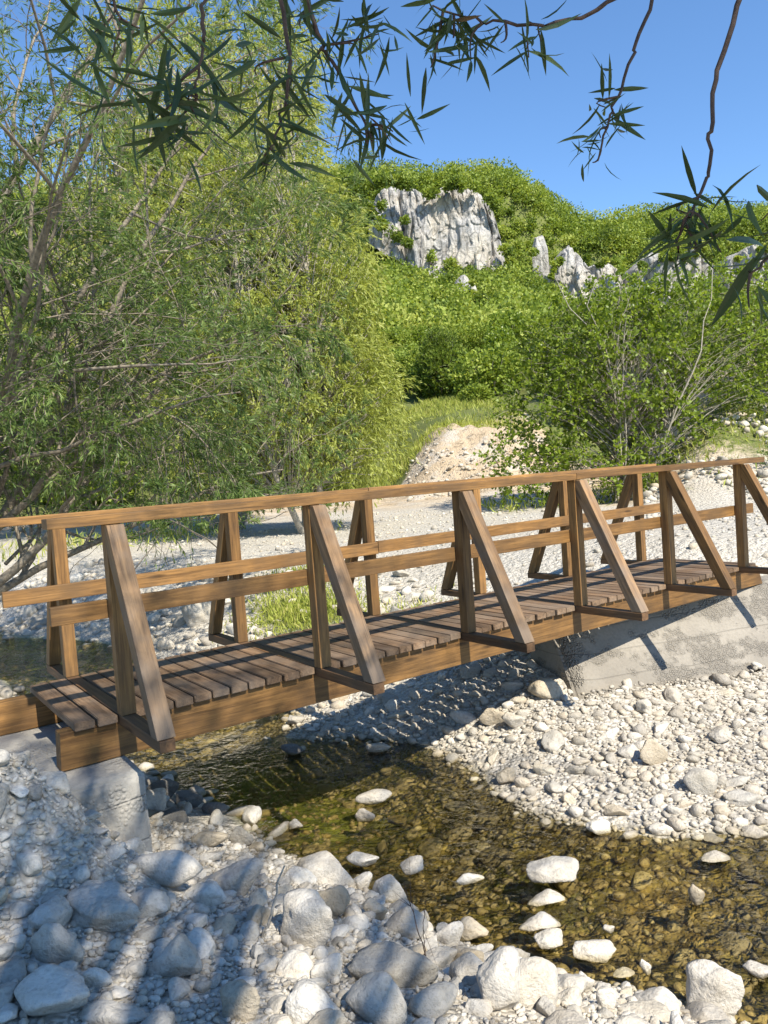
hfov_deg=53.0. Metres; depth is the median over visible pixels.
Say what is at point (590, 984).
stone
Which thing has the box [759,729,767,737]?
stone
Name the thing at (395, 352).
hillside shrub
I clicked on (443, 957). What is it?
stone
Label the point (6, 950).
stone
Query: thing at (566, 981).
stone
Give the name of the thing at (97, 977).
stone
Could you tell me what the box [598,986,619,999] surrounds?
stone
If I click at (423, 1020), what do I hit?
stone
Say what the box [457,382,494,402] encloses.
hillside shrub
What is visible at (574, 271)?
cliff
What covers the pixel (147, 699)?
footbridge
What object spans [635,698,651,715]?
stone
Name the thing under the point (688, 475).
scree
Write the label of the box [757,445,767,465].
bush
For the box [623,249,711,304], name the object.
cliff
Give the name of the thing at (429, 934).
stone
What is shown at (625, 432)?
dead sapling
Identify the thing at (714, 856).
stone
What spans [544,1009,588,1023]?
stone
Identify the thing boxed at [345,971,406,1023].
stone
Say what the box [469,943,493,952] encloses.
stone
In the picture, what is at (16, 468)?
leafy tree
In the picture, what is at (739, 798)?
stone
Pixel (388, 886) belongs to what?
stone
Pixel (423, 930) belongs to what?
dry twig
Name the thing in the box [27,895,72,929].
stone
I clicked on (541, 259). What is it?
cliff
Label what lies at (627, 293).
hillside shrub
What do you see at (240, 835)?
stone
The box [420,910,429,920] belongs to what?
stone
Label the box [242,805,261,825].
stone
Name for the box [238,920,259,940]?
stone
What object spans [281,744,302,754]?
stone
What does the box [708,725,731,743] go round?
stone
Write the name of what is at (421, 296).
hillside woods
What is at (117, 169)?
willow tree
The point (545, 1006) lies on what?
stone
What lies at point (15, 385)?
willow tree
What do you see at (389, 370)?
hillside shrub
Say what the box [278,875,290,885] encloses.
stone
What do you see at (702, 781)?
stone
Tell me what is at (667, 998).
stone
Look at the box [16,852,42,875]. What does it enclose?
stone
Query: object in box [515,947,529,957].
stone
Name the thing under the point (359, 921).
stone
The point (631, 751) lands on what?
stone
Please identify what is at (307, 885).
stone
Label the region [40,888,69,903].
stone
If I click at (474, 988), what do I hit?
stone
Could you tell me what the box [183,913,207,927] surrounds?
stone
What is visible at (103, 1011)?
stone
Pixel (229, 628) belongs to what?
stone
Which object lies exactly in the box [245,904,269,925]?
stone
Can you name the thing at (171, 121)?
willow tree
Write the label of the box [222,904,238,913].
stone
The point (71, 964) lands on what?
stone
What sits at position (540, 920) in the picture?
stone
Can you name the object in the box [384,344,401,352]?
hillside shrub
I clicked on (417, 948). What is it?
stone
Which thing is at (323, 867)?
stone
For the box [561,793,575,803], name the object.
stone
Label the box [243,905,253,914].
stone
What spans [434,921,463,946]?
stone
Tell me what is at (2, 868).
stone
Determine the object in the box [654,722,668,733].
stone
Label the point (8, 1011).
stone
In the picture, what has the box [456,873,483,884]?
stone
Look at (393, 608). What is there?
stone
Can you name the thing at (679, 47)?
sky
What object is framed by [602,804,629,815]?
stone
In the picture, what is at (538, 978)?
stone
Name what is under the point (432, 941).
stone
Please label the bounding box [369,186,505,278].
cliff
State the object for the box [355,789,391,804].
stone
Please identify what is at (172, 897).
stone
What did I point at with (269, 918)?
dry twig
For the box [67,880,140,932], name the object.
stone
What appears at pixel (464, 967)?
stone
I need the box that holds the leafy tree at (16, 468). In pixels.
[0,272,144,508]
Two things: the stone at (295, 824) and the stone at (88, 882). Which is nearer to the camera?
the stone at (88, 882)
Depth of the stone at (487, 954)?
3.40 m
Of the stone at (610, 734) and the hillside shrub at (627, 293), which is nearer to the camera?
the stone at (610, 734)
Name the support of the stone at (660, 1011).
on the ground at (706, 492)
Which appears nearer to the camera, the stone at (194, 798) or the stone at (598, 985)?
the stone at (598, 985)
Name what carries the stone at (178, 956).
on the ground at (706, 492)
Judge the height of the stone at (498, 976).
0.237 m
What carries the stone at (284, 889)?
on the ground at (706, 492)
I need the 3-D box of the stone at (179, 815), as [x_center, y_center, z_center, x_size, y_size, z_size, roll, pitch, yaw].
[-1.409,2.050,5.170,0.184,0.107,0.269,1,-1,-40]
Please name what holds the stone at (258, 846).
on the ground at (706, 492)
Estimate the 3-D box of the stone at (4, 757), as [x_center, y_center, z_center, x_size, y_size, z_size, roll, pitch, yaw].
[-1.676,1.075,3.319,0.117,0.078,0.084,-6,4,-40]
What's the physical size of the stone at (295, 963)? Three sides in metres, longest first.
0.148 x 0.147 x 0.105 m
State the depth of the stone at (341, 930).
3.32 m
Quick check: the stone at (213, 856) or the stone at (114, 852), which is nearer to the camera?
the stone at (114, 852)
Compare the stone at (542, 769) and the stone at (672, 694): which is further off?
the stone at (672, 694)
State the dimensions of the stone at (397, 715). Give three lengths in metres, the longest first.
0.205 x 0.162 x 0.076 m
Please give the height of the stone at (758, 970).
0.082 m
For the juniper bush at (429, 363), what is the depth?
55.60 m
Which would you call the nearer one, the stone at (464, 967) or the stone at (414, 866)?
the stone at (464, 967)
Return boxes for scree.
[129,360,767,552]
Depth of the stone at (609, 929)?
3.90 m
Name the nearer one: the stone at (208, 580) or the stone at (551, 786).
the stone at (551, 786)
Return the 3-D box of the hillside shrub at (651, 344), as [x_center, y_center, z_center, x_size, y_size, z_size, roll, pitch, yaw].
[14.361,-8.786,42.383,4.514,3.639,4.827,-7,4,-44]
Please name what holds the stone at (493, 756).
on the ground at (706, 492)
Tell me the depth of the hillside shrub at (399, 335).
73.05 m
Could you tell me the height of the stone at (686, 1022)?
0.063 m
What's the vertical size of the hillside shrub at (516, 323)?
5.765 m
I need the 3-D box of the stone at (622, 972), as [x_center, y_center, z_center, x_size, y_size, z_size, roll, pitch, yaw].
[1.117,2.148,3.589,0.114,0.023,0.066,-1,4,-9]
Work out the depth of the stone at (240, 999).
2.46 m
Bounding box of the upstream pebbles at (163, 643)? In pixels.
[0,510,761,721]
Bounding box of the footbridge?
[0,457,767,771]
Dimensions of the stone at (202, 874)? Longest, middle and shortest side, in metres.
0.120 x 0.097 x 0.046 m
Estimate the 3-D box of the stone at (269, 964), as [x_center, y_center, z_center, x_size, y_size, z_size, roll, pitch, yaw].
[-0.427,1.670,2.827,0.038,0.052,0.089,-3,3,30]
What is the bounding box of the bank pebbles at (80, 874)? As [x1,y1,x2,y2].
[0,753,750,1023]
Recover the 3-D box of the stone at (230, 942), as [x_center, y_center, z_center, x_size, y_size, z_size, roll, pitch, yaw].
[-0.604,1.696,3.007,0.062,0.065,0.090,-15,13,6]
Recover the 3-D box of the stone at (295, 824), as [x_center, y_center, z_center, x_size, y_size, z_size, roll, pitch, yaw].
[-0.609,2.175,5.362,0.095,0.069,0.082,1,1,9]
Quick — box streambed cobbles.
[0,640,767,1023]
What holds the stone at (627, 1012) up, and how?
on the ground at (706, 492)
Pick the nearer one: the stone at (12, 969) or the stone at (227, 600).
the stone at (12, 969)
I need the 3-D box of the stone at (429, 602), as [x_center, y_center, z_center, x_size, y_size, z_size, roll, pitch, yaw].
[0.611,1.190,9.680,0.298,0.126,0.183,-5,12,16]
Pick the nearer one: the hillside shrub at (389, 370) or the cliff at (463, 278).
the hillside shrub at (389, 370)
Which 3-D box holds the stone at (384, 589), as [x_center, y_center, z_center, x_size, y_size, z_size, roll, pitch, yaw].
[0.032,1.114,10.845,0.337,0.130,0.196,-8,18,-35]
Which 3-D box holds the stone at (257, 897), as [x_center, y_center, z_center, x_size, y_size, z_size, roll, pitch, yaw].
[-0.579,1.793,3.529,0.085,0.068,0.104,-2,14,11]
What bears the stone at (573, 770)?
on the ground at (706, 492)
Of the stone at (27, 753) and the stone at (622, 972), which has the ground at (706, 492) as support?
the stone at (27, 753)
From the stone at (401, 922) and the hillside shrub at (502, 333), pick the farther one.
the hillside shrub at (502, 333)
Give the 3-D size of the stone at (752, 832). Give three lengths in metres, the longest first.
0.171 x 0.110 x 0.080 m
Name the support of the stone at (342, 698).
on the ground at (706, 492)
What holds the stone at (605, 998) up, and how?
on the ground at (706, 492)
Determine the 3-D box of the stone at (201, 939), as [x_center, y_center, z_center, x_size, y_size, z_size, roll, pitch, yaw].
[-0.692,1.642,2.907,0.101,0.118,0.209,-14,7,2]
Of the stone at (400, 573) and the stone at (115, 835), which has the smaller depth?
the stone at (115, 835)
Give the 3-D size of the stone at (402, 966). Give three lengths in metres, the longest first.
0.350 x 0.153 x 0.136 m
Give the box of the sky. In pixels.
[0,0,767,219]
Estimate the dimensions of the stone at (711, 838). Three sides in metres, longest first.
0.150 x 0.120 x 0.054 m
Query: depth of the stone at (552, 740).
6.10 m
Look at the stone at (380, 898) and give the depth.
4.06 m
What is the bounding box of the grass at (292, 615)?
[0,357,767,706]
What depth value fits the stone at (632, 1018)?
2.64 m
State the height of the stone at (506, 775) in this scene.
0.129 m
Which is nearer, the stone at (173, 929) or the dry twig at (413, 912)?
the stone at (173, 929)
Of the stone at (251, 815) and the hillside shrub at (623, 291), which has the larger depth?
the hillside shrub at (623, 291)
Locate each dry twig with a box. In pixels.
[261,865,284,937]
[396,859,425,955]
[423,899,436,964]
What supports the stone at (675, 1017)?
on the ground at (706, 492)
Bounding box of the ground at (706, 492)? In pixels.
[0,188,767,1023]
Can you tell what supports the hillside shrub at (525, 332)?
on the ground at (706, 492)
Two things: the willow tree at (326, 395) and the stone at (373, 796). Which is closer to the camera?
the stone at (373, 796)
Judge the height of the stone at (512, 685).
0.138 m
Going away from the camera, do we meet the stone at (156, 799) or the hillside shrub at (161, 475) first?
the stone at (156, 799)
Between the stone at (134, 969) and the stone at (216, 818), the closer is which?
the stone at (134, 969)
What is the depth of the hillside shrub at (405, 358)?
60.76 m
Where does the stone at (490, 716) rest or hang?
on the ground at (706, 492)
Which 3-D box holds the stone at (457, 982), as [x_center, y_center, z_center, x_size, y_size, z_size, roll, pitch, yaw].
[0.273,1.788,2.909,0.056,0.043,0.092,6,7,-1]
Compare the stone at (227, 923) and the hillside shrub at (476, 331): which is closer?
the stone at (227, 923)
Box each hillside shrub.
[15,459,58,503]
[39,442,155,510]
[147,452,173,491]
[273,388,366,490]
[353,347,400,373]
[357,374,395,400]
[359,358,401,383]
[374,322,415,348]
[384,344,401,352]
[390,341,420,390]
[401,359,440,396]
[406,324,435,351]
[437,341,536,395]
[446,324,466,336]
[450,321,493,353]
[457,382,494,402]
[483,309,530,358]
[484,323,520,372]
[516,308,572,366]
[535,322,574,362]
[543,302,578,318]
[548,322,611,352]
[552,334,660,420]
[593,286,648,329]
[608,283,649,314]
[616,323,678,358]
[686,319,760,360]
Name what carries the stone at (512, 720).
on the ground at (706, 492)
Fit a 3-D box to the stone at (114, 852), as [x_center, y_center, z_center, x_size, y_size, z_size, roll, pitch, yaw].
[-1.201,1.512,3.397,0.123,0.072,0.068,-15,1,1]
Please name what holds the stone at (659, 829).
on the ground at (706, 492)
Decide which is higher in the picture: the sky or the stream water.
the sky
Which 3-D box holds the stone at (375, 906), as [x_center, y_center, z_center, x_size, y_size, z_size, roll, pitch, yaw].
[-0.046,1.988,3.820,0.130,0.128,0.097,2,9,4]
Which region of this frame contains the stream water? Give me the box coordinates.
[0,634,767,965]
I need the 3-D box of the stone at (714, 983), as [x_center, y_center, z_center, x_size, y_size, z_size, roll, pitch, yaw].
[1.415,2.074,3.307,0.227,0.270,0.144,2,0,13]
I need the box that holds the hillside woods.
[0,156,767,352]
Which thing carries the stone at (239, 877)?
on the ground at (706, 492)
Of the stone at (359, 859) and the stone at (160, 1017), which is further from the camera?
the stone at (359, 859)
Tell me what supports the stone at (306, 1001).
on the ground at (706, 492)
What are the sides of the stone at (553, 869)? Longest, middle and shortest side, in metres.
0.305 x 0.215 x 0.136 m
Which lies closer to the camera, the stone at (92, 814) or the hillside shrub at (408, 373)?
the stone at (92, 814)
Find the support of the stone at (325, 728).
on the ground at (706, 492)
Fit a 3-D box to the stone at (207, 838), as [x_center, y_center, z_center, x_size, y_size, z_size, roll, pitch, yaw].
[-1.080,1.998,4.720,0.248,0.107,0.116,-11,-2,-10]
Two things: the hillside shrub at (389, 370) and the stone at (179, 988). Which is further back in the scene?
the hillside shrub at (389, 370)
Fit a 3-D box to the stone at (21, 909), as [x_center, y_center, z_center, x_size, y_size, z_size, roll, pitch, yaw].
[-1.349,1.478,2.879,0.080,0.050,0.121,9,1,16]
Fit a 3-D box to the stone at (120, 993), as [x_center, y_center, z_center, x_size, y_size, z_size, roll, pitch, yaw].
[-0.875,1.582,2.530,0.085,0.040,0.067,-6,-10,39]
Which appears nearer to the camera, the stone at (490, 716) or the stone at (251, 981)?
the stone at (251, 981)
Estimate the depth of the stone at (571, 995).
2.92 m
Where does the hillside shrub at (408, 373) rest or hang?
on the ground at (706, 492)
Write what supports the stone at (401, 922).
on the ground at (706, 492)
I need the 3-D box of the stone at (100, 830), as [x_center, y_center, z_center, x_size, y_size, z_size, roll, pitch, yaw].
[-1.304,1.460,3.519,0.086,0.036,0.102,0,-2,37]
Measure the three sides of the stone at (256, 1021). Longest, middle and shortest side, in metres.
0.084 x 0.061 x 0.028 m
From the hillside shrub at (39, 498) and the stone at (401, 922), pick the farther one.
the hillside shrub at (39, 498)
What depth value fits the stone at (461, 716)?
6.88 m
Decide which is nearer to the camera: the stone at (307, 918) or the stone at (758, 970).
the stone at (307, 918)
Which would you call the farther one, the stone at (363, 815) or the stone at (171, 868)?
the stone at (363, 815)
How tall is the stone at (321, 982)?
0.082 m
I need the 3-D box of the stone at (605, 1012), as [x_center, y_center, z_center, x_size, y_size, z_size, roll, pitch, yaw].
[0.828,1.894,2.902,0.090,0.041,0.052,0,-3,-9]
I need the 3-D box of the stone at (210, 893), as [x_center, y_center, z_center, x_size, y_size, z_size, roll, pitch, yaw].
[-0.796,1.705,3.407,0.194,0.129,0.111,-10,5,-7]
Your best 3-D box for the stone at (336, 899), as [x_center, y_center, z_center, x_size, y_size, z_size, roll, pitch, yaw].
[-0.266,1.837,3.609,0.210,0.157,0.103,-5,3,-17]
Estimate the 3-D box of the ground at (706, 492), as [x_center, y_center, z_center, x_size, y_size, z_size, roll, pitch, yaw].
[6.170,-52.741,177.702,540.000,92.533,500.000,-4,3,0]
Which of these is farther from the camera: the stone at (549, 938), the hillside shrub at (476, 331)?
the hillside shrub at (476, 331)
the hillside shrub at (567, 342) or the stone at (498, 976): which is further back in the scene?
the hillside shrub at (567, 342)
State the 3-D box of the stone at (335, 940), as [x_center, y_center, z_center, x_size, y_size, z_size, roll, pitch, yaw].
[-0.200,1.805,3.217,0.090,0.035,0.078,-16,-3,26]
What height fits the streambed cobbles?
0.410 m
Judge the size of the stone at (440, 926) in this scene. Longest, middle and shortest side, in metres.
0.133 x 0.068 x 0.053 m
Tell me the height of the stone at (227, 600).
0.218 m
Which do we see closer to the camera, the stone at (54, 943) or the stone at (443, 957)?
the stone at (54, 943)
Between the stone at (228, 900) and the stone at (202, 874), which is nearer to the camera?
the stone at (228, 900)
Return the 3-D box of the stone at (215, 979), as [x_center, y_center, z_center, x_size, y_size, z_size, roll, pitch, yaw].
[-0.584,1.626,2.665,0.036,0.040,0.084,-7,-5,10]
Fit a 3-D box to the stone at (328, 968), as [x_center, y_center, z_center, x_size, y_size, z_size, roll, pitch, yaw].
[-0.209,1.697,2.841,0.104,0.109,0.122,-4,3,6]
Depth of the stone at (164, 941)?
2.86 m
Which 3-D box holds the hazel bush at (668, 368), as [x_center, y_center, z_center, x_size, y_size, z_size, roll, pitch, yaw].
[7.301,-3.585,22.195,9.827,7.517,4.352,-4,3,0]
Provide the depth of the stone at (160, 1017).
2.33 m
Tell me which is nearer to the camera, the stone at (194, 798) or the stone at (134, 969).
the stone at (134, 969)
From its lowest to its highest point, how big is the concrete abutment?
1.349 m
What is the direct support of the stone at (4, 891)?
on the ground at (706, 492)
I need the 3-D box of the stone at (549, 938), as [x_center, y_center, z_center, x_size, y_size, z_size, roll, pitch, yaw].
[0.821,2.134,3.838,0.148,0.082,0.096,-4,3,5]
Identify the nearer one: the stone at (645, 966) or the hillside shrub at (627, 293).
the stone at (645, 966)
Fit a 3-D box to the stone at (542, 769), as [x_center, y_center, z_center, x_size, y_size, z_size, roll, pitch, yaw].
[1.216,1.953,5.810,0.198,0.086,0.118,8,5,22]
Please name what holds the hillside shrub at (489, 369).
on the ground at (706, 492)
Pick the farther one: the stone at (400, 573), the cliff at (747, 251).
the cliff at (747, 251)
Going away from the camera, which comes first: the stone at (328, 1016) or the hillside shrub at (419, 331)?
the stone at (328, 1016)
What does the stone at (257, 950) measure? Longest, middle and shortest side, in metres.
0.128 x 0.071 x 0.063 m
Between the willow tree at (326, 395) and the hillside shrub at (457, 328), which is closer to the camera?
the willow tree at (326, 395)
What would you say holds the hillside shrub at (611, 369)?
on the ground at (706, 492)
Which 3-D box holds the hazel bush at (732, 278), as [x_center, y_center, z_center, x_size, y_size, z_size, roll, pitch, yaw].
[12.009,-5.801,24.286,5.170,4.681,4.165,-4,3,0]
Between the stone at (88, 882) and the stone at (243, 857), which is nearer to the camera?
the stone at (88, 882)
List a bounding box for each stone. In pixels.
[0,749,9,766]
[0,787,6,816]
[0,861,4,873]
[0,886,8,904]
[0,942,14,961]
[0,958,26,983]
[0,982,17,1007]
[0,1003,18,1023]
[9,900,35,918]
[10,785,28,797]
[12,750,30,763]
[14,964,89,1015]
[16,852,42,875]
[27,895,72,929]
[28,614,46,630]
[29,922,84,963]
[39,771,70,794]
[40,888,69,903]
[58,960,78,970]
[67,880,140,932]
[77,999,148,1023]
[79,880,102,886]
[83,967,111,988]
[85,809,102,821]
[89,869,98,879]
[94,827,108,834]
[106,844,125,860]
[110,831,119,839]
[112,986,130,999]
[119,944,136,956]
[119,960,146,978]
[124,837,145,854]
[131,850,202,887]
[131,887,170,918]
[134,924,162,941]
[140,1010,174,1023]
[146,788,165,809]
[146,932,202,977]
[147,778,178,797]
[150,1004,169,1012]
[152,946,164,961]
[154,937,170,946]
[162,807,188,823]
[164,926,176,936]
[166,891,176,905]
[168,977,190,1003]
[175,790,202,807]
[181,601,210,627]
[183,880,225,906]
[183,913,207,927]
[188,927,215,958]
[191,830,227,846]
[197,869,206,878]
[199,850,224,861]
[201,578,213,581]
[201,802,227,814]
[202,857,262,895]
[209,809,223,826]
[210,973,220,988]
[212,913,236,936]
[220,979,259,1021]
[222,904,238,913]
[223,935,237,951]
[225,598,230,604]
[225,805,248,816]
[225,897,231,903]
[226,623,233,634]
[229,826,253,845]
[234,976,255,986]
[235,854,252,860]
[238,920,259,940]
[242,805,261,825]
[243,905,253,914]
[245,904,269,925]
[245,1019,259,1023]
[246,890,267,906]
[248,841,264,851]
[248,888,267,899]
[251,944,265,958]
[257,957,278,972]
[267,994,287,1012]
[268,893,284,907]
[268,1014,291,1023]
[274,884,292,893]
[275,949,313,978]
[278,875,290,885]
[280,888,333,947]
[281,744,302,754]
[284,866,316,884]
[284,981,339,1023]
[287,715,304,724]
[288,944,304,949]
[289,819,302,829]
[291,977,327,991]
[297,851,354,885]
[299,882,311,888]
[308,1008,346,1023]
[310,953,342,981]
[318,885,349,918]
[319,722,330,734]
[330,924,348,937]
[331,695,348,702]
[331,936,345,945]
[342,913,369,929]
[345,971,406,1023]
[346,851,378,867]
[347,941,438,987]
[350,903,361,913]
[353,871,372,889]
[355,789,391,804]
[355,808,374,821]
[362,897,387,920]
[365,936,375,942]
[366,742,390,753]
[372,874,407,903]
[373,894,385,905]
[378,691,397,702]
[379,586,395,594]
[385,906,427,939]
[388,712,407,718]
[389,898,418,910]
[390,606,400,611]
[392,570,409,576]
[400,855,423,874]
[404,593,420,601]
[408,943,427,954]
[409,981,457,1018]
[413,1017,431,1023]
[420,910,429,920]
[421,601,435,605]
[423,935,437,949]
[423,946,457,967]
[426,930,434,937]
[427,921,432,931]
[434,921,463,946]
[436,922,447,931]
[449,710,475,723]
[449,951,482,985]
[450,946,483,962]
[450,976,463,989]
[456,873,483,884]
[459,663,481,678]
[460,916,488,941]
[465,998,492,1016]
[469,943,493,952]
[470,983,481,998]
[476,946,519,1010]
[479,708,503,725]
[484,950,494,961]
[488,750,498,765]
[496,767,515,783]
[501,680,523,690]
[501,712,523,727]
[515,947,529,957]
[518,911,560,931]
[519,956,558,1007]
[526,856,578,882]
[527,889,564,906]
[528,677,565,698]
[532,764,555,775]
[533,928,562,949]
[536,995,554,1016]
[541,730,564,752]
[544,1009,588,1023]
[545,780,563,793]
[558,973,587,993]
[558,987,581,1006]
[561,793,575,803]
[564,766,585,773]
[567,1004,582,1016]
[573,939,615,964]
[578,971,593,991]
[586,819,610,835]
[594,982,610,990]
[596,727,618,740]
[596,987,615,1010]
[596,1007,614,1017]
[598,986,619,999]
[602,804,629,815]
[602,924,614,933]
[613,967,634,977]
[615,1013,649,1023]
[617,744,639,759]
[619,999,670,1022]
[619,1010,635,1015]
[620,986,632,995]
[634,986,679,1012]
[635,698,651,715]
[639,959,650,976]
[640,739,667,764]
[648,822,672,835]
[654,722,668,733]
[663,687,682,703]
[669,1010,683,1023]
[682,1020,694,1023]
[683,768,717,794]
[685,1001,732,1023]
[686,959,744,1016]
[688,883,704,908]
[700,1019,730,1023]
[701,850,730,862]
[702,833,726,844]
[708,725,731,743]
[716,688,735,695]
[723,789,762,806]
[725,775,749,787]
[741,825,767,839]
[742,960,767,979]
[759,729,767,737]
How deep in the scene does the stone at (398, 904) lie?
4.20 m
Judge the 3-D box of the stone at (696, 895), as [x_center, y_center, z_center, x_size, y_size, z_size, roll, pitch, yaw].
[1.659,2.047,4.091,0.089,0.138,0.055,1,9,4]
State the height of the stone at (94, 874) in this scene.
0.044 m
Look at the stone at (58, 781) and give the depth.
3.51 m
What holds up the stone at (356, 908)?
on the ground at (706, 492)
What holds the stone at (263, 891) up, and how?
on the ground at (706, 492)
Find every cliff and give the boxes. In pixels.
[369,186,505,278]
[455,275,476,293]
[532,235,549,287]
[549,245,622,307]
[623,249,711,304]
[713,244,767,294]
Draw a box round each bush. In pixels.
[409,324,471,399]
[473,254,767,508]
[678,249,767,394]
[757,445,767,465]
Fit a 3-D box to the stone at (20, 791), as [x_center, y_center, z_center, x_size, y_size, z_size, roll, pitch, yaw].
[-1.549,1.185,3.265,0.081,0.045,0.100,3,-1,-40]
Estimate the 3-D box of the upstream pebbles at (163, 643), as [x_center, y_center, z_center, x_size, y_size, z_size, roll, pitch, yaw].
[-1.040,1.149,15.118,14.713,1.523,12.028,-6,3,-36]
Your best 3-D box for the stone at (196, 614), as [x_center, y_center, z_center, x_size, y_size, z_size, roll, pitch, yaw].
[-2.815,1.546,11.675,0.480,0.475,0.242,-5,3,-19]
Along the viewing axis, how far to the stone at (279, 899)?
3.57 m
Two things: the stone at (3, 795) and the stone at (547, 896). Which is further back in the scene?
the stone at (547, 896)
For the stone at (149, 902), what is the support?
on the ground at (706, 492)
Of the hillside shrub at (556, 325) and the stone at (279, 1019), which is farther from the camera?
the hillside shrub at (556, 325)
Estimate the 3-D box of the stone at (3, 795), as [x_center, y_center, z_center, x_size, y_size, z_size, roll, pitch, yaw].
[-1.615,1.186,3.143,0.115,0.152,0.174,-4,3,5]
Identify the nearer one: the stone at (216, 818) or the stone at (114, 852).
the stone at (114, 852)
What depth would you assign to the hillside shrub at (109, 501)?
37.71 m
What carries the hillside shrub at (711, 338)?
on the ground at (706, 492)
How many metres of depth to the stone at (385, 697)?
7.67 m
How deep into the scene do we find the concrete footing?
4.04 m
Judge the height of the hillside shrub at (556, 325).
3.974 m
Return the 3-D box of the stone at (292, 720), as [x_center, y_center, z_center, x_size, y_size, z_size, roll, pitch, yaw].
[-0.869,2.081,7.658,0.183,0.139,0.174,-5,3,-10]
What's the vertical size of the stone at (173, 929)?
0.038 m
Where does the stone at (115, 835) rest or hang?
on the ground at (706, 492)
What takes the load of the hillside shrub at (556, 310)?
on the ground at (706, 492)
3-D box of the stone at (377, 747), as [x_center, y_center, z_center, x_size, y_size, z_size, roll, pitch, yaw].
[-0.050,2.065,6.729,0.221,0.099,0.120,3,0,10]
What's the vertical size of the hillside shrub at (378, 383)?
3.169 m
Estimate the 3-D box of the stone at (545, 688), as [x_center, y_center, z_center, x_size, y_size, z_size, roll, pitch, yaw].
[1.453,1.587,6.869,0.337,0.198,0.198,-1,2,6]
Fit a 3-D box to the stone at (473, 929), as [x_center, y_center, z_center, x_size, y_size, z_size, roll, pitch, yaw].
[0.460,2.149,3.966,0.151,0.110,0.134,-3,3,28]
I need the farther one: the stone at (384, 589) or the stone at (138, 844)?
the stone at (384, 589)
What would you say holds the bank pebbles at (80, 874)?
on the ground at (706, 492)
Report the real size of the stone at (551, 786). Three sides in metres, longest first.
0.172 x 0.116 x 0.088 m
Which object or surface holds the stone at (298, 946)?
on the ground at (706, 492)
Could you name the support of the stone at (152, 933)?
on the ground at (706, 492)
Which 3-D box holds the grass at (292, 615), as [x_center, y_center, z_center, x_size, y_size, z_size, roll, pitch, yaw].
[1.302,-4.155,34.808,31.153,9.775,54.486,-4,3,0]
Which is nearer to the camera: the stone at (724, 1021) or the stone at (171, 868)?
the stone at (724, 1021)
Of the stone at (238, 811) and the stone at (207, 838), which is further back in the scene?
the stone at (238, 811)
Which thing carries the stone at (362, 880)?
on the ground at (706, 492)
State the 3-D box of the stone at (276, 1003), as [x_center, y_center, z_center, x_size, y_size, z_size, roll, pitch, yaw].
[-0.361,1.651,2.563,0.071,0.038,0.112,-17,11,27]
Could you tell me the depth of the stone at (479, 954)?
3.27 m
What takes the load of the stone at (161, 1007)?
on the ground at (706, 492)
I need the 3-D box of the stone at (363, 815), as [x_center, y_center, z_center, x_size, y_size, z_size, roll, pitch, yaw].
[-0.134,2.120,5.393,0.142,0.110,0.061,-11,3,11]
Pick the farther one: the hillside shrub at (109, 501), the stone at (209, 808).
the hillside shrub at (109, 501)
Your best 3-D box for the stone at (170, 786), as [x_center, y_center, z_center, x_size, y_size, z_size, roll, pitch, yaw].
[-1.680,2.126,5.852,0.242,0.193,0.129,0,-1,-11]
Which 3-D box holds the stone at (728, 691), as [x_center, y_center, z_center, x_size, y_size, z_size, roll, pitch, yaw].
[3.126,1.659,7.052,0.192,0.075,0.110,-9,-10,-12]
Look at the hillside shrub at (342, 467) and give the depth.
37.20 m
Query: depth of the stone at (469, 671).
7.62 m
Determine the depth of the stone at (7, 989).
2.42 m
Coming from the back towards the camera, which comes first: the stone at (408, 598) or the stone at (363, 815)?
the stone at (408, 598)
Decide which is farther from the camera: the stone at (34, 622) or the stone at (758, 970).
the stone at (34, 622)
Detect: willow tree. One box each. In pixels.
[0,0,353,531]
[0,0,408,595]
[36,0,767,327]
[94,98,425,533]
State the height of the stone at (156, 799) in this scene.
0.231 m
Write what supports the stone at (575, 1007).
on the ground at (706, 492)
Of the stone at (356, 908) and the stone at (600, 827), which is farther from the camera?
the stone at (600, 827)
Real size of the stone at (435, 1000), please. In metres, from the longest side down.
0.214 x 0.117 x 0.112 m
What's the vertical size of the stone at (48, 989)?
0.133 m
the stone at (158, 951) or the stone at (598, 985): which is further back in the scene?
the stone at (598, 985)
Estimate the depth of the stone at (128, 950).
2.77 m
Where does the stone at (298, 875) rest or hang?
on the ground at (706, 492)
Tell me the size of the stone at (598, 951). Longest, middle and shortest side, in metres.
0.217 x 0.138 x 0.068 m
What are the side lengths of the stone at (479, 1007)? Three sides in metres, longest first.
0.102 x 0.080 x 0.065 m
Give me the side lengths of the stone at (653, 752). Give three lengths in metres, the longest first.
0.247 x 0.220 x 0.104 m
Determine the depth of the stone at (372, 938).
3.36 m
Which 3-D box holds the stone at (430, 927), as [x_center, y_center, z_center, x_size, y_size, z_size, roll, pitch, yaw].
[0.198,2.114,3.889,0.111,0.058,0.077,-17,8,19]
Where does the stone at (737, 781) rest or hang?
on the ground at (706, 492)
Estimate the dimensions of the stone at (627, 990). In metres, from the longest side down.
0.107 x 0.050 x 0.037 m
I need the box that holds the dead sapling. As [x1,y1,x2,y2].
[597,295,654,502]
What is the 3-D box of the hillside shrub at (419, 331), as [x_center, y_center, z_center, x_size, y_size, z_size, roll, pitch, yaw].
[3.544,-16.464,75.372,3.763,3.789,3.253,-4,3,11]

